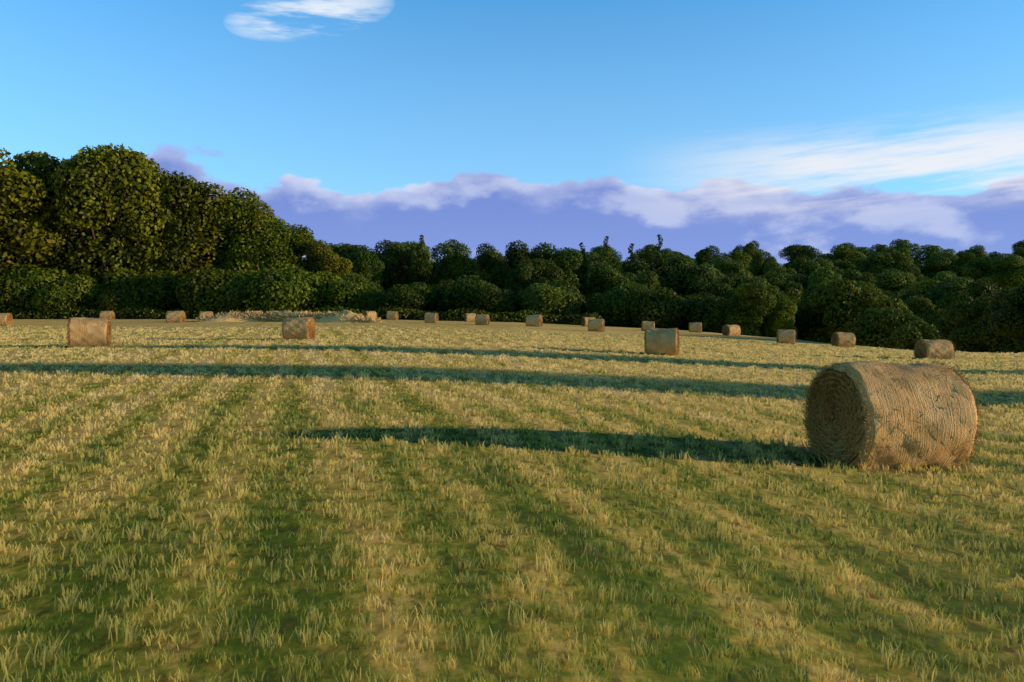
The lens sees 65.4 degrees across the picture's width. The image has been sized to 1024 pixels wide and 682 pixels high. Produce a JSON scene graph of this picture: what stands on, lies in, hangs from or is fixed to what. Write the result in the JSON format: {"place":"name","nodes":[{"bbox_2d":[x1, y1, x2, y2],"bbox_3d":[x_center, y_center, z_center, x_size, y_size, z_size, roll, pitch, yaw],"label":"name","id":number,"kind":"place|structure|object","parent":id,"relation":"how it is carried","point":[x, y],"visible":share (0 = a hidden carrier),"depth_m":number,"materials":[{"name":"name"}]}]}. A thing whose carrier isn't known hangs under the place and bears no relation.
{"place":"outdoors","nodes":[
{"label":"outdoors","id":0,"kind":"place"},
{"bbox_2d":[0,288,1023,681],"bbox_3d":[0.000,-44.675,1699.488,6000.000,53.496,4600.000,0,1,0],"label":"ground","id":1,"kind":"structure","parent":0,"point":[868,666],"depth_m":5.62,"materials":[{"name":"green plant"}]},
{"bbox_2d":[0,273,37,312],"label":"bush","id":2,"kind":"object","parent":1,"relation":"on","point":[7,291],"visible":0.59,"depth_m":108.49,"materials":[{"name":"green plant"}]},
{"bbox_2d":[1,264,53,311],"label":"bush","id":3,"kind":"object","parent":1,"relation":"on","point":[19,271],"visible":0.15,"depth_m":109.85,"materials":[{"name":"green plant"}]},
{"bbox_2d":[0,151,64,270],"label":"tree","id":4,"kind":"object","parent":1,"relation":"on","point":[25,160],"visible":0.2,"depth_m":114.59,"materials":[{"name":"green plant"}]},
{"bbox_2d":[0,147,68,270],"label":"tree","id":5,"kind":"object","parent":1,"relation":"on","point":[11,192],"visible":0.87,"depth_m":110.16,"materials":[{"name":"green plant"}]},
{"bbox_2d":[16,268,73,309],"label":"bush","id":6,"kind":"object","parent":1,"relation":"on","point":[48,276],"visible":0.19,"depth_m":110.28,"materials":[{"name":"green plant"}]},
{"bbox_2d":[29,282,87,312],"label":"bush","id":7,"kind":"object","parent":1,"relation":"on","point":[46,300],"visible":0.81,"depth_m":108.38,"materials":[{"name":"green plant"}]},
{"bbox_2d":[17,157,120,274],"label":"tree","id":8,"kind":"object","parent":1,"relation":"on","point":[64,264],"visible":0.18,"depth_m":115.78,"materials":[{"name":"green plant"}]},
{"bbox_2d":[52,274,109,312],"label":"bush","id":9,"kind":"object","parent":1,"relation":"on","point":[85,287],"visible":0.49,"depth_m":110.67,"materials":[{"name":"green plant"}]},
{"bbox_2d":[66,317,111,347],"bbox_3d":[-16.951,-0.300,32.002,1.592,1.351,1.421,-1,1,-20],"label":"hay bale","id":10,"kind":"object","parent":1,"relation":"on","point":[87,332],"visible":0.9,"depth_m":31.50,"materials":[{"name":"plant"}]},
{"bbox_2d":[28,143,172,283],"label":"tree","id":11,"kind":"object","parent":1,"relation":"on","point":[110,182],"visible":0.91,"depth_m":114.54,"materials":[{"name":"green plant"}]},
{"bbox_2d":[95,286,149,313],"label":"bush","id":12,"kind":"object","parent":1,"relation":"on","point":[106,301],"visible":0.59,"depth_m":110.05,"materials":[{"name":"green plant"}]},
{"bbox_2d":[98,267,153,304],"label":"bush","id":13,"kind":"object","parent":1,"relation":"on","point":[117,276],"visible":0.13,"depth_m":113.17,"materials":[{"name":"green plant"}]},
{"bbox_2d":[94,153,186,278],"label":"tree","id":14,"kind":"object","parent":1,"relation":"on","point":[118,228],"visible":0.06,"depth_m":117.88,"materials":[{"name":"green plant"}]},
{"bbox_2d":[110,270,180,310],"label":"bush","id":15,"kind":"object","parent":1,"relation":"on","point":[150,287],"visible":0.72,"depth_m":112.42,"materials":[{"name":"green plant"}]},
{"bbox_2d":[122,170,218,278],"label":"tree","id":16,"kind":"object","parent":1,"relation":"on","point":[171,223],"visible":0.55,"depth_m":119.25,"materials":[{"name":"green plant"}]},
{"bbox_2d":[162,177,240,278],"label":"tree","id":17,"kind":"object","parent":1,"relation":"on","point":[204,192],"visible":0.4,"depth_m":121.42,"materials":[{"name":"green plant"}]},
{"bbox_2d":[174,267,230,312],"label":"bush","id":18,"kind":"object","parent":1,"relation":"on","point":[189,281],"visible":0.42,"depth_m":109.08,"materials":[{"name":"green plant"}]},
{"bbox_2d":[185,187,262,273],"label":"tree","id":19,"kind":"object","parent":1,"relation":"on","point":[238,200],"visible":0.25,"depth_m":123.18,"materials":[{"name":"green plant"}]},
{"bbox_2d":[192,269,257,314],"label":"bush","id":20,"kind":"object","parent":1,"relation":"on","point":[220,299],"visible":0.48,"depth_m":108.52,"materials":[{"name":"green plant"}]},
{"bbox_2d":[218,272,276,312],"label":"bush","id":21,"kind":"object","parent":1,"relation":"on","point":[247,299],"visible":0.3,"depth_m":108.24,"materials":[{"name":"green plant"}]},
{"bbox_2d":[222,221,284,270],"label":"tree","id":22,"kind":"object","parent":1,"relation":"on","point":[250,251],"visible":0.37,"depth_m":122.26,"materials":[{"name":"green plant"}]},
{"bbox_2d":[223,220,298,271],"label":"tree","id":23,"kind":"object","parent":1,"relation":"on","point":[274,244],"visible":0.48,"depth_m":124.05,"materials":[{"name":"green plant"}]},
{"bbox_2d":[222,199,304,274],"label":"tree","id":24,"kind":"object","parent":1,"relation":"on","point":[256,222],"visible":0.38,"depth_m":123.08,"materials":[{"name":"green plant"}]},
{"bbox_2d":[243,264,321,313],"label":"bush","id":25,"kind":"object","parent":1,"relation":"on","point":[289,279],"visible":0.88,"depth_m":108.84,"materials":[{"name":"green plant"}]},
{"bbox_2d":[191,310,385,322],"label":"grass","id":26,"kind":"structure","parent":1,"relation":"on","point":[346,316],"depth_m":87.11,"materials":[{"name":"beige plant"}]},
{"bbox_2d":[282,224,313,273],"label":"tree","id":27,"kind":"object","parent":1,"relation":"on","point":[304,238],"visible":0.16,"depth_m":129.52,"materials":[{"name":"green plant"}]},
{"bbox_2d":[282,317,315,339],"bbox_3d":[-10.684,-0.586,39.992,1.516,1.263,1.360,-1,1,3],"label":"hay bale","id":28,"kind":"object","parent":1,"relation":"on","point":[299,328],"visible":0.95,"depth_m":39.46,"materials":[{"name":"plant"}]},
{"bbox_2d":[0,305,601,324],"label":"hedge","id":29,"kind":"object","parent":1,"relation":"on","point":[147,313],"visible":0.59,"depth_m":108.51,"materials":[{"name":"green plant"}]},
{"bbox_2d":[295,271,342,311],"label":"bush","id":30,"kind":"object","parent":1,"relation":"on","point":[327,276],"visible":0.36,"depth_m":113.89,"materials":[{"name":"green plant"}]},
{"bbox_2d":[305,239,352,278],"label":"tree","id":31,"kind":"object","parent":1,"relation":"on","point":[323,260],"visible":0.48,"depth_m":127.72,"materials":[{"name":"green plant"}]},
{"bbox_2d":[308,279,367,310],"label":"bush","id":32,"kind":"object","parent":1,"relation":"on","point":[340,287],"visible":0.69,"depth_m":112.79,"materials":[{"name":"green plant"}]},
{"bbox_2d":[305,243,377,266],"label":"hill tree","id":33,"kind":"object","parent":1,"relation":"on","point":[345,250],"visible":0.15,"depth_m":273.01,"materials":[{"name":"green plant"}]},
{"bbox_2d":[345,249,384,290],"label":"belt tree","id":34,"kind":"object","parent":1,"relation":"on","point":[366,263],"visible":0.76,"depth_m":152.35,"materials":[{"name":"green plant"}]},
{"bbox_2d":[359,288,386,313],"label":"bush","id":35,"kind":"object","parent":1,"relation":"on","point":[373,303],"visible":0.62,"depth_m":113.54,"materials":[{"name":"green plant"}]},
{"bbox_2d":[373,239,416,291],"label":"belt tree","id":36,"kind":"object","parent":1,"relation":"on","point":[391,258],"visible":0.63,"depth_m":161.93,"materials":[{"name":"green plant"}]},
{"bbox_2d":[379,284,425,315],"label":"bush","id":37,"kind":"object","parent":1,"relation":"on","point":[402,297],"visible":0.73,"depth_m":111.61,"materials":[{"name":"green plant"}]},
{"bbox_2d":[390,282,437,315],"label":"bush","id":38,"kind":"object","parent":1,"relation":"on","point":[427,293],"visible":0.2,"depth_m":121.64,"materials":[{"name":"green plant"}]},
{"bbox_2d":[406,234,437,290],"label":"belt tree","id":39,"kind":"object","parent":1,"relation":"on","point":[420,267],"visible":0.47,"depth_m":153.63,"materials":[{"name":"green plant"}]},
{"bbox_2d":[429,279,458,316],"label":"bush","id":40,"kind":"object","parent":1,"relation":"on","point":[440,305],"visible":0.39,"depth_m":122.17,"materials":[{"name":"green plant"}]},
{"bbox_2d":[431,239,476,284],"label":"belt tree","id":41,"kind":"object","parent":1,"relation":"on","point":[454,258],"visible":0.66,"depth_m":156.95,"materials":[{"name":"green plant"}]},
{"bbox_2d":[443,275,498,312],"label":"bush","id":42,"kind":"object","parent":1,"relation":"on","point":[461,294],"visible":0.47,"depth_m":114.70,"materials":[{"name":"green plant"}]},
{"bbox_2d":[473,243,506,285],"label":"belt tree","id":43,"kind":"object","parent":1,"relation":"on","point":[490,259],"visible":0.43,"depth_m":163.56,"materials":[{"name":"green plant"}]},
{"bbox_2d":[468,284,520,316],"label":"bush","id":44,"kind":"object","parent":1,"relation":"on","point":[499,300],"visible":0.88,"depth_m":112.32,"materials":[{"name":"green plant"}]},
{"bbox_2d":[491,240,532,294],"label":"belt tree","id":45,"kind":"object","parent":1,"relation":"on","point":[515,257],"visible":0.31,"depth_m":153.49,"materials":[{"name":"green plant"}]},
{"bbox_2d":[505,259,541,296],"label":"belt tree","id":46,"kind":"object","parent":1,"relation":"on","point":[522,277],"visible":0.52,"depth_m":140.10,"materials":[{"name":"green plant"}]},
{"bbox_2d":[519,284,569,316],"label":"bush","id":47,"kind":"object","parent":1,"relation":"on","point":[546,301],"visible":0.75,"depth_m":110.67,"materials":[{"name":"green plant"}]},
{"bbox_2d":[529,258,563,285],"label":"belt tree","id":48,"kind":"object","parent":1,"relation":"on","point":[550,275],"visible":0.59,"depth_m":150.29,"materials":[{"name":"green plant"}]},
{"bbox_2d":[519,279,586,314],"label":"bush","id":49,"kind":"object","parent":1,"relation":"on","point":[577,294],"visible":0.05,"depth_m":120.35,"materials":[{"name":"green plant"}]},
{"bbox_2d":[528,242,583,289],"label":"belt tree","id":50,"kind":"object","parent":1,"relation":"on","point":[547,254],"visible":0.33,"depth_m":154.64,"materials":[{"name":"green plant"}]},
{"bbox_2d":[550,290,580,317],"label":"bush","id":51,"kind":"object","parent":1,"relation":"on","point":[570,307],"visible":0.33,"depth_m":112.30,"materials":[{"name":"green plant"}]},
{"bbox_2d":[574,242,593,317],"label":"belt tree","id":52,"kind":"object","parent":1,"relation":"on","point":[582,277],"visible":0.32,"depth_m":158.41,"materials":[{"name":"green plant"}]},
{"bbox_2d":[587,236,616,315],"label":"belt tree","id":53,"kind":"object","parent":1,"relation":"on","point":[605,259],"visible":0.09,"depth_m":158.03,"materials":[{"name":"green plant"}]},
{"bbox_2d":[586,262,632,316],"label":"belt tree","id":54,"kind":"object","parent":1,"relation":"on","point":[607,277],"visible":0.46,"depth_m":138.70,"materials":[{"name":"green plant"}]},
{"bbox_2d":[590,286,638,326],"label":"bush","id":55,"kind":"object","parent":1,"relation":"on","point":[613,292],"visible":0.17,"depth_m":114.67,"materials":[{"name":"green plant"}]},
{"bbox_2d":[593,284,653,327],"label":"bush","id":56,"kind":"object","parent":1,"relation":"on","point":[615,311],"visible":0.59,"depth_m":113.50,"materials":[{"name":"green plant"}]},
{"bbox_2d":[621,243,639,278],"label":"belt tree","id":57,"kind":"object","parent":1,"relation":"on","point":[631,268],"visible":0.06,"depth_m":161.55,"materials":[{"name":"green plant"}]},
{"bbox_2d":[629,244,656,266],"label":"hill tree","id":58,"kind":"object","parent":1,"relation":"on","point":[646,253],"visible":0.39,"depth_m":478.79,"materials":[{"name":"green plant"}]},
{"bbox_2d":[633,269,659,292],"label":"belt tree","id":59,"kind":"object","parent":1,"relation":"on","point":[651,281],"visible":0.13,"depth_m":140.11,"materials":[{"name":"green plant"}]},
{"bbox_2d":[625,287,687,327],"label":"bush","id":60,"kind":"object","parent":1,"relation":"on","point":[661,307],"visible":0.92,"depth_m":110.75,"materials":[{"name":"green plant"}]},
{"bbox_2d":[648,234,671,297],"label":"belt tree","id":61,"kind":"object","parent":1,"relation":"on","point":[661,269],"visible":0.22,"depth_m":158.30,"materials":[{"name":"green plant"}]},
{"bbox_2d":[644,328,679,354],"bbox_3d":[6.395,0.049,34.010,1.537,1.249,1.338,-2,1,13],"label":"hay bale","id":62,"kind":"object","parent":1,"relation":"on","point":[660,341],"visible":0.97,"depth_m":33.51,"materials":[{"name":"plant"}]},
{"bbox_2d":[664,255,714,300],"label":"belt tree","id":63,"kind":"object","parent":1,"relation":"on","point":[678,284],"visible":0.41,"depth_m":159.42,"materials":[{"name":"green plant"}]},
{"bbox_2d":[694,245,718,267],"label":"hill tree","id":64,"kind":"object","parent":1,"relation":"on","point":[706,255],"visible":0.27,"depth_m":398.91,"materials":[{"name":"green plant"}]},
{"bbox_2d":[677,292,739,332],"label":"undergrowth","id":65,"kind":"object","parent":1,"relation":"on","point":[703,309],"visible":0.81,"depth_m":112.26,"materials":[{"name":"green plant"}]},
{"bbox_2d":[684,265,735,300],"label":"belt tree","id":66,"kind":"object","parent":1,"relation":"on","point":[709,285],"visible":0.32,"depth_m":155.62,"materials":[{"name":"green plant"}]},
{"bbox_2d":[711,256,750,278],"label":"hill tree","id":67,"kind":"object","parent":1,"relation":"on","point":[724,267],"visible":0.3,"depth_m":326.81,"materials":[{"name":"green plant"}]},
{"bbox_2d":[713,250,752,277],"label":"hill tree","id":68,"kind":"object","parent":1,"relation":"on","point":[738,256],"visible":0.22,"depth_m":382.49,"materials":[{"name":"green plant"}]},
{"bbox_2d":[723,282,776,336],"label":"valley tree","id":69,"kind":"object","parent":1,"relation":"on","point":[751,300],"visible":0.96,"depth_m":108.75,"materials":[{"name":"green plant"}]},
{"bbox_2d":[742,240,763,275],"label":"hill tree","id":70,"kind":"object","parent":1,"relation":"on","point":[751,249],"visible":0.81,"depth_m":492.53,"materials":[{"name":"green plant"}]},
{"bbox_2d":[762,262,796,280],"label":"hill tree","id":71,"kind":"object","parent":1,"relation":"on","point":[775,267],"visible":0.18,"depth_m":346.57,"materials":[{"name":"green plant"}]},
{"bbox_2d":[765,297,797,339],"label":"valley tree","id":72,"kind":"object","parent":1,"relation":"on","point":[783,319],"visible":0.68,"depth_m":110.07,"materials":[{"name":"green plant"}]},
{"bbox_2d":[761,272,805,301],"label":"valley tree","id":73,"kind":"object","parent":1,"relation":"on","point":[782,285],"visible":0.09,"depth_m":172.80,"materials":[{"name":"green plant"}]},
{"bbox_2d":[776,329,795,343],"bbox_3d":[21.317,-0.320,61.999,1.438,1.209,1.321,2,1,13],"label":"hay bale","id":74,"kind":"object","parent":1,"relation":"on","point":[788,336],"visible":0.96,"depth_m":61.51,"materials":[{"name":"plant"}]},
{"bbox_2d":[778,244,821,267],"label":"hill tree","id":75,"kind":"object","parent":1,"relation":"on","point":[798,251],"visible":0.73,"depth_m":518.21,"materials":[{"name":"green plant"}]},
{"bbox_2d":[791,297,825,341],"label":"valley tree","id":76,"kind":"object","parent":1,"relation":"on","point":[802,325],"visible":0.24,"depth_m":122.59,"materials":[{"name":"green plant"}]},
{"bbox_2d":[804,258,833,282],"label":"hill tree","id":77,"kind":"object","parent":1,"relation":"on","point":[819,264],"visible":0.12,"depth_m":366.73,"materials":[{"name":"green plant"}]},
{"bbox_2d":[805,267,841,298],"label":"hill tree","id":78,"kind":"object","parent":1,"relation":"on","point":[819,273],"visible":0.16,"depth_m":307.96,"materials":[{"name":"green plant"}]},
{"bbox_2d":[807,266,864,284],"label":"hill tree","id":79,"kind":"object","parent":1,"relation":"on","point":[854,277],"visible":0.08,"depth_m":317.99,"materials":[{"name":"green plant"}]},
{"bbox_2d":[816,242,866,267],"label":"hill tree","id":80,"kind":"object","parent":1,"relation":"on","point":[843,251],"visible":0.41,"depth_m":441.38,"materials":[{"name":"green plant"}]},
{"bbox_2d":[831,332,855,346],"bbox_3d":[25.778,-0.059,62.012,1.554,1.316,1.449,2,1,-2],"label":"hay bale","id":81,"kind":"object","parent":1,"relation":"on","point":[842,339],"visible":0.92,"depth_m":61.47,"materials":[{"name":"plant"}]},
{"bbox_2d":[802,278,885,344],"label":"valley tree","id":82,"kind":"object","parent":1,"relation":"on","point":[828,309],"visible":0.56,"depth_m":115.93,"materials":[{"name":"green plant"}]},
{"bbox_2d":[823,290,916,346],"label":"valley tree","id":83,"kind":"object","parent":1,"relation":"on","point":[873,303],"visible":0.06,"depth_m":114.49,"materials":[{"name":"green plant"}]},
{"bbox_2d":[854,251,892,279],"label":"hill tree","id":84,"kind":"object","parent":1,"relation":"on","point":[864,266],"visible":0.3,"depth_m":382.17,"materials":[{"name":"green plant"}]},
{"bbox_2d":[846,306,928,348],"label":"bush","id":85,"kind":"object","parent":1,"relation":"on","point":[878,326],"visible":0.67,"depth_m":105.05,"materials":[{"name":"green plant"}]},
{"bbox_2d":[801,361,984,468],"bbox_3d":[4.430,0.884,9.420,1.595,1.343,1.432,0,1,-10],"label":"hay bale","id":86,"kind":"object","parent":1,"relation":"on","point":[896,415],"visible":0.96,"depth_m":8.89,"materials":[{"name":"plant"}]},
{"bbox_2d":[872,269,922,297],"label":"hill tree","id":87,"kind":"object","parent":1,"relation":"on","point":[891,280],"visible":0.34,"depth_m":312.40,"materials":[{"name":"green plant"}]},
{"bbox_2d":[878,251,916,272],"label":"hill tree","id":88,"kind":"object","parent":1,"relation":"on","point":[902,263],"visible":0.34,"depth_m":379.65,"materials":[{"name":"green plant"}]},
{"bbox_2d":[889,239,920,264],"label":"hill tree","id":89,"kind":"object","parent":1,"relation":"on","point":[902,246],"visible":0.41,"depth_m":473.23,"materials":[{"name":"green plant"}]},
{"bbox_2d":[891,320,943,349],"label":"crest tree","id":90,"kind":"object","parent":1,"relation":"on","point":[912,335],"visible":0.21,"depth_m":94.41,"materials":[{"name":"green plant"}]},
{"bbox_2d":[901,296,948,339],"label":"valley tree","id":91,"kind":"object","parent":1,"relation":"on","point":[923,309],"visible":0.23,"depth_m":119.78,"materials":[{"name":"green plant"}]},
{"bbox_2d":[914,339,954,359],"bbox_3d":[22.247,0.541,42.011,1.653,1.311,1.467,2,1,-1],"label":"hay bale","id":92,"kind":"object","parent":1,"relation":"on","point":[932,349],"visible":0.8,"depth_m":41.44,"materials":[{"name":"plant"}]},
{"bbox_2d":[914,244,955,277],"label":"hill tree","id":93,"kind":"object","parent":1,"relation":"on","point":[927,252],"visible":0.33,"depth_m":475.77,"materials":[{"name":"green plant"}]},
{"bbox_2d":[919,252,970,280],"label":"hill tree","id":94,"kind":"object","parent":1,"relation":"on","point":[933,264],"visible":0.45,"depth_m":395.54,"materials":[{"name":"green plant"}]},
{"bbox_2d":[930,314,964,346],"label":"crest tree","id":95,"kind":"object","parent":1,"relation":"on","point":[948,327],"visible":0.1,"depth_m":85.43,"materials":[{"name":"green plant"}]},
{"bbox_2d":[921,278,974,309],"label":"valley tree","id":96,"kind":"object","parent":1,"relation":"on","point":[947,290],"visible":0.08,"depth_m":144.38,"materials":[{"name":"green plant"}]},
{"bbox_2d":[934,291,973,317],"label":"valley tree","id":97,"kind":"object","parent":1,"relation":"on","point":[949,300],"visible":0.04,"depth_m":136.22,"materials":[{"name":"green plant"}]},
{"bbox_2d":[942,296,1004,352],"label":"crest tree","id":98,"kind":"object","parent":1,"relation":"on","point":[971,327],"visible":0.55,"depth_m":77.49,"materials":[{"name":"green plant"}]},
{"bbox_2d":[948,277,999,300],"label":"valley tree","id":99,"kind":"object","parent":1,"relation":"on","point":[975,288],"visible":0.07,"depth_m":137.78,"materials":[{"name":"green plant"}]},
{"bbox_2d":[960,257,1005,289],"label":"hill tree","id":100,"kind":"object","parent":1,"relation":"on","point":[977,266],"visible":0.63,"depth_m":393.06,"materials":[{"name":"green plant"}]},
{"bbox_2d":[980,286,1023,352],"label":"crest tree","id":101,"kind":"object","parent":1,"relation":"on","point":[1005,344],"visible":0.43,"depth_m":73.97,"materials":[{"name":"green plant"}]},
{"bbox_2d":[984,253,1023,288],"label":"hill tree","id":102,"kind":"object","parent":1,"relation":"on","point":[1013,274],"visible":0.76,"depth_m":387.99,"materials":[{"name":"green plant"}]},
{"bbox_2d":[988,283,1023,351],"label":"crest tree","id":103,"kind":"object","parent":1,"relation":"on","point":[1013,327],"visible":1,"depth_m":70.40,"materials":[{"name":"green plant"}]},
{"bbox_2d":[0,0,1023,265],"label":"sky","id":104,"kind":"structure","parent":0,"point":[822,125],"materials":[{"name":"blue"}]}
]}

